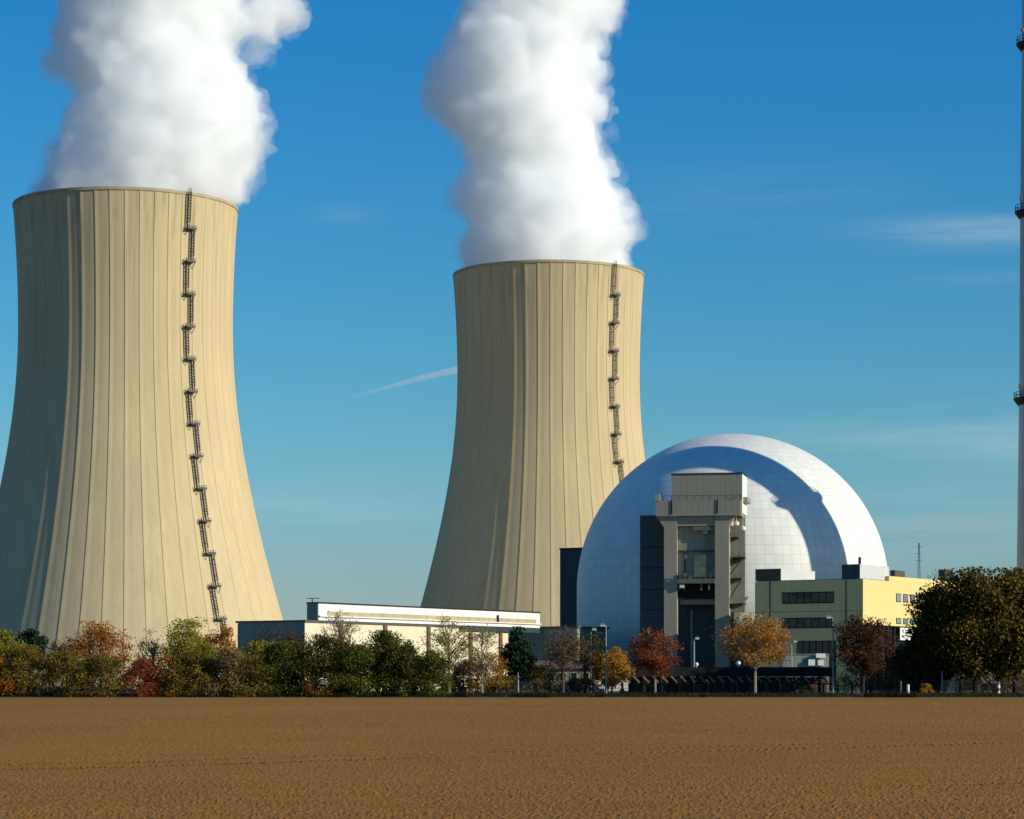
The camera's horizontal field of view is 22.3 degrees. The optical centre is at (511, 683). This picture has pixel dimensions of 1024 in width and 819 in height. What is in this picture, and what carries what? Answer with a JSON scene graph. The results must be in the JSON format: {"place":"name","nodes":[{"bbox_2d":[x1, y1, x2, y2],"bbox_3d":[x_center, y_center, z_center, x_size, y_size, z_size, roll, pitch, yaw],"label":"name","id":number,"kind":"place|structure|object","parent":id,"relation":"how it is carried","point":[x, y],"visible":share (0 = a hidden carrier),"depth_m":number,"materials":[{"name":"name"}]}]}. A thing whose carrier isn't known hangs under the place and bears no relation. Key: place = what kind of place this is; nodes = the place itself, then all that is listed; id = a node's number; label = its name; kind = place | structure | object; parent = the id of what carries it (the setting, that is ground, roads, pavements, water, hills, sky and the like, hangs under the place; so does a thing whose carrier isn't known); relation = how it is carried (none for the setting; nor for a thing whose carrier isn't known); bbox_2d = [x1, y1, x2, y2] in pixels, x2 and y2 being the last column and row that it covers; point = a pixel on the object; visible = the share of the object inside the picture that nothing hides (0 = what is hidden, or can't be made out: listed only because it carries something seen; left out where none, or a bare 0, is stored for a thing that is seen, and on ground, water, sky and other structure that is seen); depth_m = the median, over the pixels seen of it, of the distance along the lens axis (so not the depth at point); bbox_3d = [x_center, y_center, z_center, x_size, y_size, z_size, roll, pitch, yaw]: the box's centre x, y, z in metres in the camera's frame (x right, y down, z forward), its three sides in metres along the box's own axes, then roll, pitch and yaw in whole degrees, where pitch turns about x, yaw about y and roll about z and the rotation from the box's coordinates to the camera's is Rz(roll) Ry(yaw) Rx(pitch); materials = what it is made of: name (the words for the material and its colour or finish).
{"place":"outdoors","nodes":[
{"label":"outdoors","id":0,"kind":"place"},
{"bbox_2d":[0,0,1021,684],"label":"sky","id":1,"kind":"structure","parent":0,"point":[814,201],"materials":[{"name":"blue"}]},
{"bbox_2d":[0,697,1023,818],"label":"field","id":2,"kind":"structure","parent":0,"point":[508,758],"depth_m":59.74,"materials":[{"name":"soil"}]},
{"bbox_2d":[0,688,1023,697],"bbox_3d":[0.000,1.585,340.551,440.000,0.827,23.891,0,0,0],"label":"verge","id":3,"kind":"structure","parent":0,"point":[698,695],"depth_m":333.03,"materials":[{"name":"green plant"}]},
{"bbox_2d":[0,654,28,695],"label":"shrub","id":4,"kind":"object","parent":3,"relation":"on","point":[9,686],"visible":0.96,"depth_m":331.44,"materials":[{"name":"orange plant"}]},
{"bbox_2d":[0,629,30,693],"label":"shrub","id":5,"kind":"object","parent":3,"relation":"on","point":[5,639],"visible":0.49,"depth_m":335.47,"materials":[{"name":"green plant"}]},
{"bbox_2d":[0,644,51,695],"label":"shrub","id":6,"kind":"object","parent":3,"relation":"on","point":[25,659],"visible":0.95,"depth_m":332.08,"materials":[{"name":"green plant"}]},
{"bbox_2d":[23,650,94,696],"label":"shrub","id":7,"kind":"object","parent":3,"relation":"on","point":[54,664],"visible":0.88,"depth_m":332.01,"materials":[{"name":"green plant"}]},
{"bbox_2d":[40,640,79,690],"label":"tree","id":8,"kind":"object","parent":3,"relation":"on","point":[53,646],"visible":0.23,"depth_m":339.75,"materials":[{"name":"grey plant"}]},
{"bbox_2d":[55,654,134,696],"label":"shrub","id":9,"kind":"object","parent":3,"relation":"on","point":[106,666],"visible":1,"depth_m":331.00,"materials":[{"name":"green plant"}]},
{"bbox_2d":[59,619,136,686],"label":"tree","id":10,"kind":"object","parent":3,"relation":"on","point":[78,647],"visible":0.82,"depth_m":336.92,"materials":[{"name":"orange plant"}]},
{"bbox_2d":[109,658,170,696],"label":"shrub","id":11,"kind":"object","parent":3,"relation":"on","point":[139,668],"visible":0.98,"depth_m":331.95,"materials":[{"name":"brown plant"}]},
{"bbox_2d":[132,629,164,674],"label":"tree","id":12,"kind":"object","parent":3,"relation":"on","point":[152,650],"visible":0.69,"depth_m":340.65,"materials":[{"name":"green plant"}]},
{"bbox_2d":[135,655,191,696],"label":"shrub","id":13,"kind":"object","parent":3,"relation":"on","point":[168,662],"visible":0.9,"depth_m":332.63,"materials":[{"name":"green plant"}]},
{"bbox_2d":[156,616,215,662],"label":"tree","id":14,"kind":"object","parent":3,"relation":"on","point":[190,642],"visible":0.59,"depth_m":338.00,"materials":[{"name":"green plant"}]},
{"bbox_2d":[157,650,223,696],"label":"shrub","id":15,"kind":"object","parent":3,"relation":"on","point":[190,659],"visible":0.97,"depth_m":332.06,"materials":[{"name":"green plant"}]},
{"bbox_2d":[189,642,225,691],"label":"shrub","id":16,"kind":"object","parent":3,"relation":"on","point":[208,650],"visible":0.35,"depth_m":336.28,"materials":[{"name":"green plant"}]},
{"bbox_2d":[203,624,235,671],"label":"tree","id":17,"kind":"object","parent":3,"relation":"on","point":[221,640],"visible":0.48,"depth_m":339.48,"materials":[{"name":"orange plant"}]},
{"bbox_2d":[196,646,263,696],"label":"shrub","id":18,"kind":"object","parent":3,"relation":"on","point":[229,654],"visible":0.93,"depth_m":331.23,"materials":[{"name":"green plant"}]},
{"bbox_2d":[217,654,274,696],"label":"shrub","id":19,"kind":"object","parent":3,"relation":"on","point":[257,669],"visible":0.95,"depth_m":331.23,"materials":[{"name":"green plant"}]},
{"bbox_2d":[236,640,296,695],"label":"shrub","id":20,"kind":"object","parent":3,"relation":"on","point":[261,649],"visible":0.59,"depth_m":333.46,"materials":[{"name":"green plant"}]},
{"bbox_2d":[238,625,313,668],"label":"tree","id":21,"kind":"object","parent":3,"relation":"on","point":[294,638],"visible":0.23,"depth_m":340.72,"materials":[{"name":"green plant"}]},
{"bbox_2d":[249,640,321,696],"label":"shrub","id":22,"kind":"object","parent":3,"relation":"on","point":[283,650],"visible":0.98,"depth_m":331.89,"materials":[{"name":"green plant"}]},
{"bbox_2d":[298,683,335,696],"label":"shrub","id":23,"kind":"object","parent":3,"relation":"on","point":[323,690],"visible":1,"depth_m":330.43,"materials":[{"name":"brown plant"}]},
{"bbox_2d":[285,633,366,696],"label":"shrub","id":24,"kind":"object","parent":3,"relation":"on","point":[320,659],"visible":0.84,"depth_m":331.93,"materials":[{"name":"green plant"}]},
{"bbox_2d":[308,609,365,690],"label":"tree","id":25,"kind":"object","parent":3,"relation":"on","point":[346,626],"visible":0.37,"depth_m":341.55,"materials":[{"name":"beige plant"}]},
{"bbox_2d":[320,644,384,696],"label":"shrub","id":26,"kind":"object","parent":3,"relation":"on","point":[365,684],"visible":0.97,"depth_m":331.06,"materials":[{"name":"green plant"}]},
{"bbox_2d":[355,630,415,696],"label":"shrub","id":27,"kind":"object","parent":3,"relation":"on","point":[385,640],"visible":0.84,"depth_m":333.01,"materials":[{"name":"green plant"}]},
{"bbox_2d":[376,644,437,696],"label":"shrub","id":28,"kind":"object","parent":3,"relation":"on","point":[404,661],"visible":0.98,"depth_m":331.32,"materials":[{"name":"green plant"}]},
{"bbox_2d":[398,639,420,680],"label":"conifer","id":29,"kind":"object","parent":3,"relation":"on","point":[408,641],"visible":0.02,"depth_m":340.92,"materials":[{"name":"green plant"}]},
{"bbox_2d":[403,648,454,696],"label":"shrub","id":30,"kind":"object","parent":3,"relation":"on","point":[439,666],"visible":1,"depth_m":331.78,"materials":[{"name":"green plant"}]},
{"bbox_2d":[23,688,1023,692],"bbox_3d":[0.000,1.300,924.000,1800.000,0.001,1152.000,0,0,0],"label":"site ground","id":31,"kind":"structure","parent":0,"point":[619,691],"depth_m":450.70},
{"bbox_2d":[12,628,48,692],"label":"conifer","id":32,"kind":"object","parent":31,"relation":"on","point":[29,637],"visible":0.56,"depth_m":350.54,"materials":[{"name":"green plant"}]},
{"bbox_2d":[0,186,282,687],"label":"cooling tower","id":33,"kind":"structure","parent":31,"relation":"on","point":[126,501],"depth_m":778.76,"materials":[{"name":"concrete"}]},
{"bbox_2d":[235,598,541,690],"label":"turbine hall","id":34,"kind":"structure","parent":31,"relation":"on","point":[412,623],"depth_m":475.04,"materials":[{"name":"white metal"}]},
{"bbox_2d":[417,614,480,692],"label":"tree","id":35,"kind":"object","parent":31,"relation":"on","point":[447,640],"visible":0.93,"depth_m":349.88,"materials":[{"name":"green plant"}]},
{"bbox_2d":[438,678,467,692],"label":"shrub","id":36,"kind":"object","parent":31,"relation":"on","point":[455,687],"visible":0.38,"depth_m":356.42,"materials":[{"name":"green plant"}]},
{"bbox_2d":[441,659,494,692],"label":"shrub","id":37,"kind":"object","parent":31,"relation":"on","point":[459,672],"visible":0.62,"depth_m":355.15,"materials":[{"name":"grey plant"}]},
{"bbox_2d":[456,624,507,692],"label":"tree","id":38,"kind":"object","parent":31,"relation":"on","point":[480,656],"visible":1,"depth_m":349.10,"materials":[{"name":"brown plant"}]},
{"bbox_2d":[464,652,511,692],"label":"shrub","id":39,"kind":"object","parent":31,"relation":"on","point":[498,668],"visible":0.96,"depth_m":350.87,"materials":[{"name":"brown plant"}]},
{"bbox_2d":[483,675,527,692],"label":"shrub","id":40,"kind":"object","parent":31,"relation":"on","point":[509,687],"visible":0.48,"depth_m":357.16,"materials":[{"name":"green plant"}]},
{"bbox_2d":[497,626,537,687],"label":"pine tree","id":41,"kind":"object","parent":31,"relation":"on","point":[519,655],"visible":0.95,"depth_m":358.94,"materials":[{"name":"green plant"}]},
{"bbox_2d":[517,672,518,691],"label":"marker post","id":42,"kind":"object","parent":31,"relation":"on","point":[518,681],"visible":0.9,"depth_m":350.39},
{"bbox_2d":[420,259,644,642],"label":"cooling tower","id":43,"kind":"structure","parent":31,"relation":"on","point":[548,455],"depth_m":913.59,"materials":[{"name":"concrete"}]},
{"bbox_2d":[504,665,568,692],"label":"shrub","id":44,"kind":"object","parent":31,"relation":"on","point":[535,674],"visible":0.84,"depth_m":359.19,"materials":[{"name":"green plant"}]},
{"bbox_2d":[450,679,622,692],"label":"perimeter fence","id":45,"kind":"object","parent":31,"relation":"on","point":[608,687],"visible":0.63,"depth_m":352.86,"materials":[{"name":"black metal"}]},
{"bbox_2d":[509,626,608,690],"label":"pump building","id":46,"kind":"structure","parent":31,"relation":"on","point":[537,639],"depth_m":515.74,"materials":[{"name":"blue concrete"}]},
{"bbox_2d":[540,625,588,691],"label":"tree","id":47,"kind":"object","parent":31,"relation":"on","point":[563,655],"visible":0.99,"depth_m":349.60,"materials":[{"name":"brown plant"}]},
{"bbox_2d":[559,547,582,625],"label":"stair block","id":48,"kind":"structure","parent":31,"relation":"on","point":[569,561],"depth_m":575.75,"materials":[{"name":"paint"}]},
{"bbox_2d":[531,661,610,691],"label":"gatehouse","id":49,"kind":"object","parent":31,"relation":"on","point":[573,674],"visible":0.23,"depth_m":405.00,"materials":[{"name":"grey concrete"}]},
{"bbox_2d":[559,672,566,680],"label":"window","id":50,"kind":"structure","parent":49,"relation":"in","point":[565,676],"depth_m":404.89,"materials":[{"name":"grey glass"}]},
{"bbox_2d":[570,672,577,680],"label":"window","id":51,"kind":"structure","parent":49,"relation":"in","point":[573,674],"depth_m":404.89,"materials":[{"name":"grey glass"}]},
{"bbox_2d":[558,677,601,692],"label":"shrub","id":52,"kind":"object","parent":31,"relation":"on","point":[573,687],"visible":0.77,"depth_m":357.44,"materials":[{"name":"grey plant"}]},
{"bbox_2d":[563,630,604,692],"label":"tree","id":53,"kind":"object","parent":31,"relation":"on","point":[585,668],"visible":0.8,"depth_m":356.76,"materials":[{"name":"grey plant"}]},
{"bbox_2d":[600,624,606,692],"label":"street lamp","id":54,"kind":"object","parent":31,"relation":"on","point":[605,656],"visible":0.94,"depth_m":349.92,"materials":[{"name":"grey metal"}]},
{"bbox_2d":[587,647,635,692],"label":"tree","id":55,"kind":"object","parent":31,"relation":"on","point":[615,662],"visible":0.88,"depth_m":355.96,"materials":[{"name":"yellow plant"}]},
{"bbox_2d":[596,676,627,692],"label":"parked van","id":56,"kind":"object","parent":31,"relation":"on","point":[601,685],"visible":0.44,"depth_m":360.12,"materials":[{"name":"white paint"}]},
{"bbox_2d":[626,627,684,692],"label":"tree","id":57,"kind":"object","parent":31,"relation":"on","point":[655,664],"visible":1,"depth_m":347.78,"materials":[{"name":"red plant"}]},
{"bbox_2d":[693,637,698,666],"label":"street lamp","id":58,"kind":"object","parent":31,"relation":"on","point":[694,650],"visible":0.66,"depth_m":399.90,"materials":[{"name":"grey metal"}]},
{"bbox_2d":[655,472,750,666],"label":"portal tower","id":59,"kind":"structure","parent":31,"relation":"on","point":[701,517],"depth_m":505.58,"materials":[{"name":"concrete"}]},
{"bbox_2d":[693,612,714,666],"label":"door","id":60,"kind":"structure","parent":59,"relation":"in","point":[702,621],"depth_m":509.96,"materials":[{"name":"black metal"}]},
{"bbox_2d":[618,659,831,691],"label":"carport","id":61,"kind":"object","parent":31,"relation":"on","point":[696,673],"visible":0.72,"depth_m":365.90,"materials":[{"name":"paint"}]},
{"bbox_2d":[577,434,886,671],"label":"reactor building","id":62,"kind":"structure","parent":31,"relation":"on","point":[806,511],"depth_m":530.84,"materials":[{"name":"paint"}]},
{"bbox_2d":[711,610,794,692],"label":"tree","id":63,"kind":"object","parent":31,"relation":"on","point":[756,648],"visible":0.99,"depth_m":347.24,"materials":[{"name":"orange plant"}]},
{"bbox_2d":[620,679,938,692],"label":"perimeter fence","id":64,"kind":"object","parent":31,"relation":"on","point":[736,688],"visible":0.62,"depth_m":354.36,"materials":[{"name":"black metal"}]},
{"bbox_2d":[791,640,796,666],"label":"street lamp","id":65,"kind":"object","parent":31,"relation":"on","point":[791,650],"visible":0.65,"depth_m":419.89,"materials":[{"name":"grey metal"}]},
{"bbox_2d":[792,686,815,692],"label":"shrub","id":66,"kind":"object","parent":31,"relation":"on","point":[802,689],"visible":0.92,"depth_m":349.62,"materials":[{"name":"green plant"}]},
{"bbox_2d":[779,653,829,691],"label":"utility building","id":67,"kind":"structure","parent":31,"relation":"on","point":[813,660],"depth_m":425.00,"materials":[{"name":"grey paint"}]},
{"bbox_2d":[826,616,833,692],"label":"street lamp","id":68,"kind":"object","parent":31,"relation":"on","point":[832,653],"visible":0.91,"depth_m":349.92,"materials":[{"name":"grey metal"}]},
{"bbox_2d":[830,614,899,692],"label":"tree","id":69,"kind":"object","parent":31,"relation":"on","point":[857,654],"visible":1,"depth_m":347.64,"materials":[{"name":"red plant"}]},
{"bbox_2d":[755,557,990,690],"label":"office block","id":70,"kind":"structure","parent":31,"relation":"on","point":[805,603],"depth_m":476.68,"materials":[{"name":"yellow concrete"}]},
{"bbox_2d":[915,543,922,578],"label":"aerial mast","id":71,"kind":"object","parent":70,"relation":"on","point":[918,560],"visible":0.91,"depth_m":504.15,"materials":[{"name":"metal"}]},
{"bbox_2d":[834,659,918,691],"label":"shrub","id":72,"kind":"object","parent":31,"relation":"on","point":[888,676],"visible":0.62,"depth_m":356.59,"materials":[{"name":"grey plant"}]},
{"bbox_2d":[885,640,941,691],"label":"tree","id":73,"kind":"object","parent":31,"relation":"on","point":[901,652],"visible":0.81,"depth_m":356.44,"materials":[{"name":"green plant"}]},
{"bbox_2d":[918,683,934,692],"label":"shrub","id":74,"kind":"object","parent":31,"relation":"on","point":[926,687],"visible":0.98,"depth_m":349.20,"materials":[{"name":"yellow plant"}]},
{"bbox_2d":[896,675,968,692],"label":"shrub","id":75,"kind":"object","parent":31,"relation":"on","point":[946,687],"visible":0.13,"depth_m":361.85,"materials":[{"name":"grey plant"}]},
{"bbox_2d":[902,585,967,692],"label":"tree","id":76,"kind":"object","parent":31,"relation":"on","point":[924,609],"visible":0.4,"depth_m":354.63,"materials":[{"name":"green plant"}]},
{"bbox_2d":[941,671,957,692],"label":"site gate","id":77,"kind":"structure","parent":31,"relation":"on","point":[942,682],"depth_m":352.89,"materials":[{"name":"grey metal"}]},
{"bbox_2d":[915,566,1023,692],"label":"tree","id":78,"kind":"object","parent":31,"relation":"on","point":[971,642],"visible":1,"depth_m":349.24,"materials":[{"name":"green plant"}]},
{"bbox_2d":[971,683,996,692],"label":"parked car","id":79,"kind":"object","parent":31,"relation":"on","point":[992,690],"visible":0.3,"depth_m":365.12,"materials":[{"name":"grey paint"}]},
{"bbox_2d":[948,669,1023,692],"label":"shrub","id":80,"kind":"object","parent":31,"relation":"on","point":[1019,686],"visible":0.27,"depth_m":363.46,"materials":[{"name":"grey plant"}]},
{"bbox_2d":[957,679,1023,692],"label":"perimeter fence","id":81,"kind":"object","parent":31,"relation":"on","point":[988,688],"visible":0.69,"depth_m":352.86,"materials":[{"name":"black metal"}]},
{"bbox_2d":[970,567,1023,692],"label":"tree","id":82,"kind":"object","parent":31,"relation":"on","point":[1016,662],"visible":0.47,"depth_m":350.99,"materials":[{"name":"green plant"}]},
{"bbox_2d":[997,681,999,693],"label":"bollard","id":83,"kind":"object","parent":31,"relation":"on","point":[998,686],"visible":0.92,"depth_m":346.81,"materials":[{"name":"white paint"}]},
{"bbox_2d":[1013,0,1023,690],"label":"vent stack","id":84,"kind":"object","parent":31,"relation":"on","point":[1019,400],"visible":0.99,"depth_m":508.69,"materials":[{"name":"metal"}]}
]}

